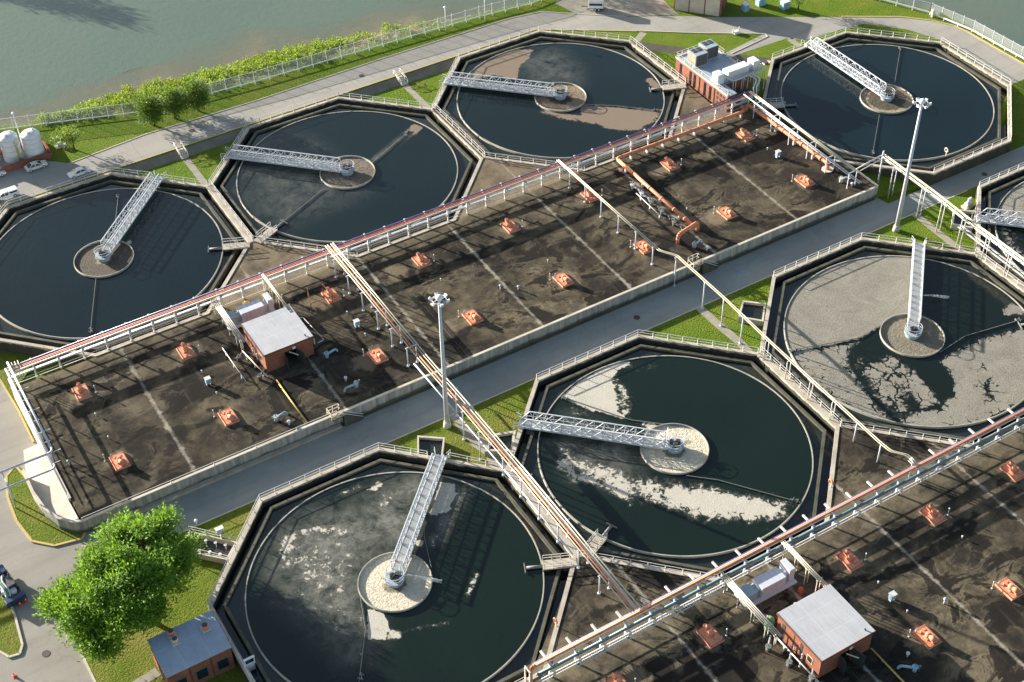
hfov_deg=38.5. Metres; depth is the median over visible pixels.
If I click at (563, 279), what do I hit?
mixer hatch
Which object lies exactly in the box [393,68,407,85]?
stair
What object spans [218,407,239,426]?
mixer hatch
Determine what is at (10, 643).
lawn
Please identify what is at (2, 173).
parked car
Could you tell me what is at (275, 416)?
valve set
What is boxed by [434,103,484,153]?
railing
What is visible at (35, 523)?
lawn
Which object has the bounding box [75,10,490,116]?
river bank
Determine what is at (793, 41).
path
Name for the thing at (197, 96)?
tree
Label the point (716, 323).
path
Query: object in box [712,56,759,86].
air handler
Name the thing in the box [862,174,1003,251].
lawn
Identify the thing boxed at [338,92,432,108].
railing
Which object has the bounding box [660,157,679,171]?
mixer hatch
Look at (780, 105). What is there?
skimmings platform
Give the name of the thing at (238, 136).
railing
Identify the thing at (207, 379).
junction box
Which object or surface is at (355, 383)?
valve set
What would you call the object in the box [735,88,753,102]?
chiller
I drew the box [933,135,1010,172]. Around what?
railing
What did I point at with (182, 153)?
stair
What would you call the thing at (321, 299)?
guard frame
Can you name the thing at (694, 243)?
valve set
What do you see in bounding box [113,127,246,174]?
apron
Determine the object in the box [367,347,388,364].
mixer hatch
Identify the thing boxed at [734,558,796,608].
air handler
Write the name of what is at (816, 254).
railing
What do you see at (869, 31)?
railing
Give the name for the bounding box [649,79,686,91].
skimmings platform
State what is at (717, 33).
kerb
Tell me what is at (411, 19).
shallows
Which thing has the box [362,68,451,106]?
lawn
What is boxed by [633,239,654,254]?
mixer hatch
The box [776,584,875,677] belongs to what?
pump house
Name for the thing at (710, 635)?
mixer hatch
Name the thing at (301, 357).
door
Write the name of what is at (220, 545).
valve pit
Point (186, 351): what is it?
mixer hatch
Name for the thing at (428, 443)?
splitter basin
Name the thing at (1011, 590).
mixer hatch
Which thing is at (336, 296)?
mixer hatch
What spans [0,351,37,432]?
lawn
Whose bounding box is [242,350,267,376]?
guide rail
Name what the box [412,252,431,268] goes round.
mixer hatch
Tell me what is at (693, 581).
pipe rack
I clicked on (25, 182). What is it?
river road
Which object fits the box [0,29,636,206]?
kerb
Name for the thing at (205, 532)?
railing
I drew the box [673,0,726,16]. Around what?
brick shed
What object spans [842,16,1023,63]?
kerb
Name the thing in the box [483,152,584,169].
railing
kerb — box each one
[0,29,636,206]
[0,379,33,441]
[0,606,23,657]
[5,465,85,546]
[70,11,625,162]
[80,649,95,681]
[145,217,904,547]
[341,198,874,425]
[645,31,767,53]
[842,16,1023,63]
[905,190,966,217]
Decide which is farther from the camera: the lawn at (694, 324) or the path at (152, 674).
the lawn at (694, 324)
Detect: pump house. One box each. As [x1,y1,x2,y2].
[147,611,234,681]
[241,305,313,372]
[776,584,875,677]
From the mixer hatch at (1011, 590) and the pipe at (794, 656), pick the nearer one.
the pipe at (794, 656)
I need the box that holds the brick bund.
[0,137,52,172]
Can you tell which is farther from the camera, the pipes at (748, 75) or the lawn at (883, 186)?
the pipes at (748, 75)
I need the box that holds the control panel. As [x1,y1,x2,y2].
[214,525,223,536]
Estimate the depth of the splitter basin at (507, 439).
206.45 m
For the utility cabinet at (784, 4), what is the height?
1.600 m
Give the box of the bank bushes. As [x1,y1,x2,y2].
[31,18,440,125]
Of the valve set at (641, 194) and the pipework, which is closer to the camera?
the valve set at (641, 194)
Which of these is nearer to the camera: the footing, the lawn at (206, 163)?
the footing
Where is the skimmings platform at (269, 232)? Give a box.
[254,220,287,243]
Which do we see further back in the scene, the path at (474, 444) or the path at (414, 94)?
the path at (414, 94)
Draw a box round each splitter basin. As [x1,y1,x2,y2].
[417,435,444,455]
[484,430,515,455]
[737,300,765,325]
[951,209,975,231]
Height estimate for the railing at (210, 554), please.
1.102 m
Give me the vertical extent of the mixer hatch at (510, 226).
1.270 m
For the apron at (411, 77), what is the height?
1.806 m
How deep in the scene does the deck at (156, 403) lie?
228.06 m
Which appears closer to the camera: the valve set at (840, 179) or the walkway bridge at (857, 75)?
the valve set at (840, 179)
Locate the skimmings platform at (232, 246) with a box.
[208,237,249,252]
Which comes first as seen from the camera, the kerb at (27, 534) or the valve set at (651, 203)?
the kerb at (27, 534)
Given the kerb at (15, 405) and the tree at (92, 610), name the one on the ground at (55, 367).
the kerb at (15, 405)
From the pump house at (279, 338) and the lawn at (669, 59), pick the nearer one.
the pump house at (279, 338)
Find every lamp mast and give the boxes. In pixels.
[428,292,451,428]
[892,97,931,232]
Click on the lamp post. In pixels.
(12, 113)
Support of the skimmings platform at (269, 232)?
in the settling tank at (409, 160)
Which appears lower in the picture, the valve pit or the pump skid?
the valve pit
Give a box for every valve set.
[236,350,245,362]
[257,369,266,381]
[272,411,289,424]
[323,348,337,358]
[343,376,359,391]
[630,181,639,192]
[639,189,650,199]
[649,198,659,210]
[659,207,670,219]
[671,218,682,229]
[692,239,708,250]
[765,635,771,651]
[786,650,792,668]
[809,668,814,681]
[838,175,852,186]
[897,651,920,672]
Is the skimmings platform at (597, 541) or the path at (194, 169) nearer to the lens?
the skimmings platform at (597, 541)
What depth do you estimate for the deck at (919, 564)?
184.49 m
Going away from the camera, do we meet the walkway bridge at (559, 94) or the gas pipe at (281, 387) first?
the gas pipe at (281, 387)
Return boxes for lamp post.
[11,112,24,151]
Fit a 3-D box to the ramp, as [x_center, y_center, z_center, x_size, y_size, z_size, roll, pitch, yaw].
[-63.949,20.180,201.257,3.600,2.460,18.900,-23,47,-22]
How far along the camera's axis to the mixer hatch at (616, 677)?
174.87 m
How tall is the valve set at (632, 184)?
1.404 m
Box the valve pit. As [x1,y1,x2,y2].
[187,531,236,563]
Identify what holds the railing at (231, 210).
on the settling tank at (409, 160)
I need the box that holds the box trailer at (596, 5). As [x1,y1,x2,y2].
[581,0,603,10]
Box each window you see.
[175,676,187,681]
[196,666,208,679]
[216,656,229,670]
[806,653,812,664]
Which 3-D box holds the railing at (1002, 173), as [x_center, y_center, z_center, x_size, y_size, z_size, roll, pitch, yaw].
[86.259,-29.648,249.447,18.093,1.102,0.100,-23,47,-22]
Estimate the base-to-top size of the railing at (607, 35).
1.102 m
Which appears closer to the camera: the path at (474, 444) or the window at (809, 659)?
the window at (809, 659)
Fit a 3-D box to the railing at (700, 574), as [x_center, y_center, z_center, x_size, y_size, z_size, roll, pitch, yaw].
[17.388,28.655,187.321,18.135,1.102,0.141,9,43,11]
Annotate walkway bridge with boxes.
[94,171,167,262]
[220,144,354,175]
[384,447,450,588]
[439,71,566,99]
[513,411,683,453]
[801,37,894,101]
[904,235,926,339]
[971,208,1023,227]
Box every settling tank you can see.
[0,172,251,364]
[207,447,577,681]
[209,96,482,257]
[433,30,686,170]
[505,334,839,581]
[759,237,1023,447]
[760,31,1011,184]
[974,166,1023,286]
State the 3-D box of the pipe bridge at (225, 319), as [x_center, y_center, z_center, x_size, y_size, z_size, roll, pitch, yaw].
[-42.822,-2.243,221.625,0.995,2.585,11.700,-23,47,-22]
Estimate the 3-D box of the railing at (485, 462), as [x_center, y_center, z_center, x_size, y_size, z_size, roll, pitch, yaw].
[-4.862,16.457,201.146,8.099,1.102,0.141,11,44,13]
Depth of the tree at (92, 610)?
179.43 m
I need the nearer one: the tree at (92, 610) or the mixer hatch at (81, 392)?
the tree at (92, 610)
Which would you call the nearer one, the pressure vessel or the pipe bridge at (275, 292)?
the pressure vessel
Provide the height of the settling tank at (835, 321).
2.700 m
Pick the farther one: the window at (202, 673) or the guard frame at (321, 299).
the guard frame at (321, 299)
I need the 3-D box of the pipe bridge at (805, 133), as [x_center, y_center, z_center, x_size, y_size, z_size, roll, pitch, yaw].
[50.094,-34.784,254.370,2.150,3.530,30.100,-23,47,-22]
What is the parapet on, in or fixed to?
on the ramp
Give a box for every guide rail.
[222,348,245,380]
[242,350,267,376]
[300,317,323,343]
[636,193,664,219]
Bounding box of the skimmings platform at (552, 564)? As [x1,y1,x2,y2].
[524,552,576,573]
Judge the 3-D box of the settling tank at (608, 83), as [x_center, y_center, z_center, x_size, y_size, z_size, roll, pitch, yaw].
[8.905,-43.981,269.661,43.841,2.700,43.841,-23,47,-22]
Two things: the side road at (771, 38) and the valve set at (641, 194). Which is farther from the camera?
the side road at (771, 38)
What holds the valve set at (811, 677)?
on the deck at (919, 564)
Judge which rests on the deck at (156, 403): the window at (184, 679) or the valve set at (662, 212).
the valve set at (662, 212)
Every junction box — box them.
[204,376,210,385]
[353,318,359,327]
[775,149,781,157]
[888,590,897,601]
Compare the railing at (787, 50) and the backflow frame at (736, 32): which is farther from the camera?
the backflow frame at (736, 32)
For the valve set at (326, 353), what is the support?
on the deck at (156, 403)
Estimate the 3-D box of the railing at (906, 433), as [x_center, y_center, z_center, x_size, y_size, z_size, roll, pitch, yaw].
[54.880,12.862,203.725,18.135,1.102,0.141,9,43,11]
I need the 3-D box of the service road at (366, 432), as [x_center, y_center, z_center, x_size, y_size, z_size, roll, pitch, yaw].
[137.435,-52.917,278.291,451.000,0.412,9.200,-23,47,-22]
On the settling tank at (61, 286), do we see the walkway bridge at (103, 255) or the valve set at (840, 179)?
the walkway bridge at (103, 255)
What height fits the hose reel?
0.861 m
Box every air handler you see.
[222,292,275,330]
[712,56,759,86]
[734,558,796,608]
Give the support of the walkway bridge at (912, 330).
on the settling tank at (835, 321)
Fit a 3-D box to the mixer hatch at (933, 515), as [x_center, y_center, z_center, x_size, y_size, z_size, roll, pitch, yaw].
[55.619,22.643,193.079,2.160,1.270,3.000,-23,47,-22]
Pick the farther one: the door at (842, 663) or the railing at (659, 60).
the railing at (659, 60)
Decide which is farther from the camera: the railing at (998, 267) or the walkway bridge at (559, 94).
the walkway bridge at (559, 94)
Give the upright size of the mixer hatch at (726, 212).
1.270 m
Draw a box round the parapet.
[22,469,83,532]
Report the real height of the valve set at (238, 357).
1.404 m
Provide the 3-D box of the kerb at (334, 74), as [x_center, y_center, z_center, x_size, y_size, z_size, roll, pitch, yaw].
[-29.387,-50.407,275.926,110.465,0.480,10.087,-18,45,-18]
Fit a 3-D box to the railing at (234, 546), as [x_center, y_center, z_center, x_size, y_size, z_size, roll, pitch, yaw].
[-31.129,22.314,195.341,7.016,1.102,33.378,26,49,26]
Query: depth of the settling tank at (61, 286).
235.80 m
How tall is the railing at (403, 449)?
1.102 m
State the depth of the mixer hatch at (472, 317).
223.26 m
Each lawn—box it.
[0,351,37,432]
[0,595,20,654]
[8,468,82,543]
[82,501,256,681]
[134,140,237,183]
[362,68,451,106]
[380,379,534,465]
[640,276,771,351]
[644,50,769,110]
[861,172,931,197]
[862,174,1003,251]
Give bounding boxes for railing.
[0,167,110,213]
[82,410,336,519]
[109,167,152,177]
[160,174,207,185]
[188,526,237,540]
[199,549,228,559]
[207,443,378,604]
[208,122,248,184]
[209,179,253,240]
[213,611,251,681]
[247,92,338,123]
[251,236,357,255]
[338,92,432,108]
[378,442,427,456]
[432,52,458,104]
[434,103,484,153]
[448,452,504,468]
[460,26,539,53]
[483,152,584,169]
[536,330,638,379]
[539,25,629,39]
[579,550,718,577]
[630,36,685,83]
[638,329,758,352]
[760,346,842,425]
[772,42,804,58]
[773,233,861,275]
[815,27,846,39]
[840,420,973,444]
[848,27,941,40]
[861,232,913,242]
[925,241,976,252]
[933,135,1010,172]
[941,37,1009,81]
[975,248,1023,285]
[979,162,1023,183]
[1010,81,1011,139]
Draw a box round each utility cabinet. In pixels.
[741,1,749,11]
[755,0,765,6]
[779,0,790,9]
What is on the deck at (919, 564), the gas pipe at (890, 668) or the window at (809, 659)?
the gas pipe at (890, 668)
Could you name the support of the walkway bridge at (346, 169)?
on the settling tank at (409, 160)
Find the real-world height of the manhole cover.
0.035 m
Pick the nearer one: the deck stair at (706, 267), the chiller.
the deck stair at (706, 267)
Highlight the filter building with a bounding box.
[675,39,750,110]
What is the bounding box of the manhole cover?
[42,650,49,656]
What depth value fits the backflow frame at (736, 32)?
283.65 m
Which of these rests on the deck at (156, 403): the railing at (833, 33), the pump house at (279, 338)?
the pump house at (279, 338)
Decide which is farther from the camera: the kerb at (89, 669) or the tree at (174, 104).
the tree at (174, 104)
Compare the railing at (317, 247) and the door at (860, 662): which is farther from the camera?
the railing at (317, 247)
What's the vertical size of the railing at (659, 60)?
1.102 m
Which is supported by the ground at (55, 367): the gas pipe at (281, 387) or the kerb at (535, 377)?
the kerb at (535, 377)
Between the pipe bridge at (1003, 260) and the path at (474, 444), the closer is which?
the path at (474, 444)
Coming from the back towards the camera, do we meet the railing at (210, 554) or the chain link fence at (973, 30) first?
the chain link fence at (973, 30)
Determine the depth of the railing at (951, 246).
233.66 m
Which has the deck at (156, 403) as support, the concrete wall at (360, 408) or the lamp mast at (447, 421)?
the concrete wall at (360, 408)
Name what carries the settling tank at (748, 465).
on the ground at (55, 367)
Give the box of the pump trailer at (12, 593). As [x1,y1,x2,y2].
[0,564,26,607]
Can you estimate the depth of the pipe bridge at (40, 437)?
203.23 m
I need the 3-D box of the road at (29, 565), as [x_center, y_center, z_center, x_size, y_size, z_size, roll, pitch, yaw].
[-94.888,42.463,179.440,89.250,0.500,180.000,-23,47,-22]
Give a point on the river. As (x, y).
(55, 55)
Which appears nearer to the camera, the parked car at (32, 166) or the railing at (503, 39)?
the parked car at (32, 166)
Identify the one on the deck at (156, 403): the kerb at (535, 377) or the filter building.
the filter building
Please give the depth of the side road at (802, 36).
283.20 m
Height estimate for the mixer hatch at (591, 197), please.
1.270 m
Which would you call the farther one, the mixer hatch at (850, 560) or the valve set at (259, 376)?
the valve set at (259, 376)
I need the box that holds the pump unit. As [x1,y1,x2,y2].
[961,197,973,209]
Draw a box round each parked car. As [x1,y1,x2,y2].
[0,170,5,176]
[24,160,47,171]
[67,166,90,178]
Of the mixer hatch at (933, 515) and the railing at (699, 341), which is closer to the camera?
the mixer hatch at (933, 515)
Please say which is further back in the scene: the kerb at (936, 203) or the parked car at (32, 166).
the parked car at (32, 166)
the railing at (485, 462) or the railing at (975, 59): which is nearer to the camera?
the railing at (485, 462)
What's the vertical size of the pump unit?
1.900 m
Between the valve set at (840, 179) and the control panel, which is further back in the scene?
the valve set at (840, 179)
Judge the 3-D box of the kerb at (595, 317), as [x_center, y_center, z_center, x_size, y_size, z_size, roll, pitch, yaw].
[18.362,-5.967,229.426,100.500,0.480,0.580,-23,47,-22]
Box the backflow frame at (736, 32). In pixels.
[733,26,739,34]
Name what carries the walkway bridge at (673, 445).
on the settling tank at (748, 465)
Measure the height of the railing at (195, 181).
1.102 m
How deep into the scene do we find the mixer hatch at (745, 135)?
257.92 m
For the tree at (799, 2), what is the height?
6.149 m
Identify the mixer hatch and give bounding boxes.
[71,382,92,401]
[109,451,130,471]
[176,342,196,360]
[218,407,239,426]
[321,286,341,303]
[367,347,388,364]
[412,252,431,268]
[462,309,483,325]
[500,218,520,233]
[553,272,573,287]
[580,187,598,202]
[604,672,626,681]
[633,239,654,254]
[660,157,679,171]
[696,623,724,648]
[716,206,737,219]
[735,127,755,141]
[794,174,814,187]
[836,548,863,571]
[912,624,941,649]
[919,504,946,525]
[995,577,1023,600]
[1000,461,1023,481]
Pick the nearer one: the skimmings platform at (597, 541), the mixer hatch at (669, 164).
the skimmings platform at (597, 541)
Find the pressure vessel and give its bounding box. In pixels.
[764,615,774,631]
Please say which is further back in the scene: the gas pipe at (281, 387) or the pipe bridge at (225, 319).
the pipe bridge at (225, 319)
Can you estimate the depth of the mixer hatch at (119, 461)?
202.25 m
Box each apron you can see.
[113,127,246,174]
[340,58,456,98]
[632,41,770,64]
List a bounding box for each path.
[132,668,160,681]
[183,158,208,184]
[403,85,431,107]
[449,414,478,442]
[471,437,506,467]
[634,32,646,41]
[696,306,751,350]
[788,38,802,46]
[912,213,965,250]
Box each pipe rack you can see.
[7,91,752,384]
[524,408,1023,681]
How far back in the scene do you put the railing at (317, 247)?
236.74 m
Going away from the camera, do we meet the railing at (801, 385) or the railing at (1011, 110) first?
the railing at (801, 385)
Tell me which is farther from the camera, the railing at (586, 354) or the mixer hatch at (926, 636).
the railing at (586, 354)
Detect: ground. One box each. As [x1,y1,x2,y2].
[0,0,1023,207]
[21,187,925,516]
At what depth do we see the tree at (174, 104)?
261.82 m
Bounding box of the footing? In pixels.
[94,423,341,532]
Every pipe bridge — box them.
[0,360,66,508]
[210,297,245,349]
[261,274,290,311]
[325,243,640,612]
[556,159,918,477]
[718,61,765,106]
[720,574,781,644]
[743,91,860,188]
[781,540,827,591]
[856,151,1023,277]
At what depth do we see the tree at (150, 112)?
260.21 m
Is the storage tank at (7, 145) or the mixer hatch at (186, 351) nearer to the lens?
the mixer hatch at (186, 351)
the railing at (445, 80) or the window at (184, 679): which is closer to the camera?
the window at (184, 679)
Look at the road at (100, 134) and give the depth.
281.11 m
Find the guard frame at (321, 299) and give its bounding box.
[307,283,332,312]
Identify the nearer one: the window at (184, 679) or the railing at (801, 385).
the window at (184, 679)
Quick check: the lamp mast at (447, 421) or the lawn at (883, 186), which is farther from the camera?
the lawn at (883, 186)
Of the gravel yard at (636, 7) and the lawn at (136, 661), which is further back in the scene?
the gravel yard at (636, 7)
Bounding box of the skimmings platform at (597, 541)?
[580,522,616,560]
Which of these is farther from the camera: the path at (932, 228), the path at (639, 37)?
the path at (639, 37)
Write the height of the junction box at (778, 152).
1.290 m
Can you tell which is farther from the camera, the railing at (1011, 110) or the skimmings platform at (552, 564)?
the railing at (1011, 110)
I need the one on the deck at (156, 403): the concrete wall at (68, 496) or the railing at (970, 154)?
the concrete wall at (68, 496)
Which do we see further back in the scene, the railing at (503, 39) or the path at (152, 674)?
the railing at (503, 39)
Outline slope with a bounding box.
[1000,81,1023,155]
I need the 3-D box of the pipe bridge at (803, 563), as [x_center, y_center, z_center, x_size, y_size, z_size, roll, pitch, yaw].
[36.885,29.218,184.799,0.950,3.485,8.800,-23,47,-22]
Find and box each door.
[296,348,306,365]
[838,655,845,673]
[850,648,865,667]
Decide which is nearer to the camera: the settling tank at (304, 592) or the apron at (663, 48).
the settling tank at (304, 592)
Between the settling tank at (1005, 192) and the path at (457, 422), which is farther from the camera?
the settling tank at (1005, 192)
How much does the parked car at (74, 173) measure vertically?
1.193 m
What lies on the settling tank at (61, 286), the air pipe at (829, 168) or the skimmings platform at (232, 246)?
the skimmings platform at (232, 246)
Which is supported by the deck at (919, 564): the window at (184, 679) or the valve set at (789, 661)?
the valve set at (789, 661)
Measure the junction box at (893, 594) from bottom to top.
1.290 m
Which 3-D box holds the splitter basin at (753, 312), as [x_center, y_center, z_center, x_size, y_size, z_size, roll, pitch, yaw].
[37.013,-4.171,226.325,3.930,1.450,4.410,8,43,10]
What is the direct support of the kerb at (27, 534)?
on the ground at (55, 367)
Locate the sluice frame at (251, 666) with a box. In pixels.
[243,655,255,670]
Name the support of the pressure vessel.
on the deck at (919, 564)
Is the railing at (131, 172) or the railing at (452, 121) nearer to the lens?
the railing at (131, 172)
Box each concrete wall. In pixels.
[11,387,74,510]
[80,172,878,532]
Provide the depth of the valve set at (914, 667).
175.30 m
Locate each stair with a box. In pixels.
[173,140,188,159]
[326,403,363,426]
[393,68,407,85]
[688,253,717,274]
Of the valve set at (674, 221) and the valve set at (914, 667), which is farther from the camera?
the valve set at (674, 221)
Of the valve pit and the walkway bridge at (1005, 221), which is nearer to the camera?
the valve pit
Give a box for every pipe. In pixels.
[276,380,306,422]
[616,104,745,243]
[745,104,832,172]
[777,637,818,681]
[871,648,903,681]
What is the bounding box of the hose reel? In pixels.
[797,586,803,593]
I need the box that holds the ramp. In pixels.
[24,444,78,519]
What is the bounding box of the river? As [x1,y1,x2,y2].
[0,0,1023,124]
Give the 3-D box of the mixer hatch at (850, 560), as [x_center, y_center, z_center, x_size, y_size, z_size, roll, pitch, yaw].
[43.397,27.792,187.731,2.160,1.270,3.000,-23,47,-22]
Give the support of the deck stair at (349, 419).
on the deck at (156, 403)
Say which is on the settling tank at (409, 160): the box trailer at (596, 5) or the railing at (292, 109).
the railing at (292, 109)
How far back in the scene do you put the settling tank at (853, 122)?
265.61 m
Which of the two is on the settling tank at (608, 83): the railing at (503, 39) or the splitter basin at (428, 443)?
the railing at (503, 39)
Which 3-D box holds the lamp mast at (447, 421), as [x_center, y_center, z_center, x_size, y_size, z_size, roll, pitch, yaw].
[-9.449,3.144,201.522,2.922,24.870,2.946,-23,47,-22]
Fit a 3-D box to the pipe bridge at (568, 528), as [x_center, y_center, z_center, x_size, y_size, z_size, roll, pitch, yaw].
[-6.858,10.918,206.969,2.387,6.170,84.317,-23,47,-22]
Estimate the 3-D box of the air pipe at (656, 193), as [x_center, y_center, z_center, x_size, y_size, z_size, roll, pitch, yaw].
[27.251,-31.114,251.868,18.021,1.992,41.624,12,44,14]
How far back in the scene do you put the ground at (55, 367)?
220.99 m
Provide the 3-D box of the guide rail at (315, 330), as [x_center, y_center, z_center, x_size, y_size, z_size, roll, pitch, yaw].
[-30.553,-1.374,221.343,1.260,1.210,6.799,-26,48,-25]
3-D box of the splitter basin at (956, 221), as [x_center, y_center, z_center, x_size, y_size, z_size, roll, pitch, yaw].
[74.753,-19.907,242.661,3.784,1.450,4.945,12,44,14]
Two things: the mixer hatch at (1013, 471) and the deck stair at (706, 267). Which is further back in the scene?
the deck stair at (706, 267)
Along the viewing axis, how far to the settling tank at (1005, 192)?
241.88 m
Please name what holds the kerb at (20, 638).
on the ground at (55, 367)
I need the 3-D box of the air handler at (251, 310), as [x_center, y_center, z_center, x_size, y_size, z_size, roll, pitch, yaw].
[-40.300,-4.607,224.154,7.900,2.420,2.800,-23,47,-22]
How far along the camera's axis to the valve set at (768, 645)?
177.72 m
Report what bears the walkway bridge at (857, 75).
on the settling tank at (853, 122)
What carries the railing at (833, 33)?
on the settling tank at (853, 122)
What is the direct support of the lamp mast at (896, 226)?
on the lawn at (918, 230)
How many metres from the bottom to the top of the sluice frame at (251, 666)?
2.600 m
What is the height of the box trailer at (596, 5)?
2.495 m
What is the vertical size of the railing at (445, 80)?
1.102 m
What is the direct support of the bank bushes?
on the river bank
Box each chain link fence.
[0,0,541,129]
[880,0,928,12]
[929,4,1023,58]
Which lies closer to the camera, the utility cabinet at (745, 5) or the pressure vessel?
the pressure vessel
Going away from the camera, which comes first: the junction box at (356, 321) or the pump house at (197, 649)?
the pump house at (197, 649)
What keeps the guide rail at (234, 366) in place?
on the deck at (156, 403)
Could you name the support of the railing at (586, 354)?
on the settling tank at (748, 465)
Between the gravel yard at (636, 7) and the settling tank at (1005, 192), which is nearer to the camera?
the settling tank at (1005, 192)
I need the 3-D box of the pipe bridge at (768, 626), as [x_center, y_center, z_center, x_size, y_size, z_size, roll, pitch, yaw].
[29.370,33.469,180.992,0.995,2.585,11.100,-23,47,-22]
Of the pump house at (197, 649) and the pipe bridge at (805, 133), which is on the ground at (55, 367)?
the pump house at (197, 649)
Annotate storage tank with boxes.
[0,130,23,162]
[20,127,44,158]
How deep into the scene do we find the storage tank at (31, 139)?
254.33 m
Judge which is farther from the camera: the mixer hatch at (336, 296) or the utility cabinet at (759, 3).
the utility cabinet at (759, 3)
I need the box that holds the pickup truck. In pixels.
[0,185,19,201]
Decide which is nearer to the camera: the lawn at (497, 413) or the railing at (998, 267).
the lawn at (497, 413)
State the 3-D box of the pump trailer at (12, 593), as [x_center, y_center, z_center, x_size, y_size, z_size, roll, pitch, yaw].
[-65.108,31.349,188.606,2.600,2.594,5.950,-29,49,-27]
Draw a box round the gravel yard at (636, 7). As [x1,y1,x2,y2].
[555,0,677,15]
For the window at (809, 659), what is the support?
in the pump house at (825, 629)
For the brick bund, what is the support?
on the road at (100, 134)
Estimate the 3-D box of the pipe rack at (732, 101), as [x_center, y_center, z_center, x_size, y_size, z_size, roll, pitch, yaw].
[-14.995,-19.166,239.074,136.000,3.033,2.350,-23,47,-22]
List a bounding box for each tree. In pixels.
[31,496,214,665]
[46,124,83,149]
[128,90,164,125]
[156,85,192,118]
[179,74,213,112]
[789,0,803,8]
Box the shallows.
[4,15,446,124]
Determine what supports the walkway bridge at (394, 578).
on the settling tank at (304, 592)
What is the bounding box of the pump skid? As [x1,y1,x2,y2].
[54,140,66,149]
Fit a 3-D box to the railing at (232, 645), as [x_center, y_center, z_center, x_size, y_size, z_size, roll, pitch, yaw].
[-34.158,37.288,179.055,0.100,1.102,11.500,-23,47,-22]
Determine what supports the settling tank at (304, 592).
on the ground at (55, 367)
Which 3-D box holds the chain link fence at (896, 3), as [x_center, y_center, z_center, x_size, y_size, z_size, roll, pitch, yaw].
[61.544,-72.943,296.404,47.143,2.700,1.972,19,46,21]
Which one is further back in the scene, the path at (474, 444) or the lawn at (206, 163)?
the lawn at (206, 163)
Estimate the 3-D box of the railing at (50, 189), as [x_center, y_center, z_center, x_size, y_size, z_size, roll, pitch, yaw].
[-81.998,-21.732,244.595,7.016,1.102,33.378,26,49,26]
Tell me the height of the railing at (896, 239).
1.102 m
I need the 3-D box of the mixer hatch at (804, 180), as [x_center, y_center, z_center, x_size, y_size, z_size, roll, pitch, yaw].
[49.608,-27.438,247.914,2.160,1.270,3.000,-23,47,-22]
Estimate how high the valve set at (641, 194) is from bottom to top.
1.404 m
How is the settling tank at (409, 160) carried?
on the ground at (55, 367)
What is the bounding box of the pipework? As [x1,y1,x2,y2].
[13,142,20,160]
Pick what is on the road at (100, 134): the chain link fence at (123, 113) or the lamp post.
the chain link fence at (123, 113)
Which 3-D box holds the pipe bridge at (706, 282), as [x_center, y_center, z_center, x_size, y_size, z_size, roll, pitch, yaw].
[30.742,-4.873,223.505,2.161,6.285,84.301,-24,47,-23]
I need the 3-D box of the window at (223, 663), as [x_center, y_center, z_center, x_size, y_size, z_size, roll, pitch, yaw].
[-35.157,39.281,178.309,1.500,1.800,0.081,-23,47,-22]
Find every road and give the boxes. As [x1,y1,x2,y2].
[0,12,1023,205]
[0,382,93,681]
[86,146,1023,550]
[725,33,786,57]
[776,32,828,39]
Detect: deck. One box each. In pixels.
[16,85,874,519]
[533,422,1023,681]
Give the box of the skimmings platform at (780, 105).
[759,97,797,109]
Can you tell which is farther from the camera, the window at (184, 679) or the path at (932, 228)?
the path at (932, 228)
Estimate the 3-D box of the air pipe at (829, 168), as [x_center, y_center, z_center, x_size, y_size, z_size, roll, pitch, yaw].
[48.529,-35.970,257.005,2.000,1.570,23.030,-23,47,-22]

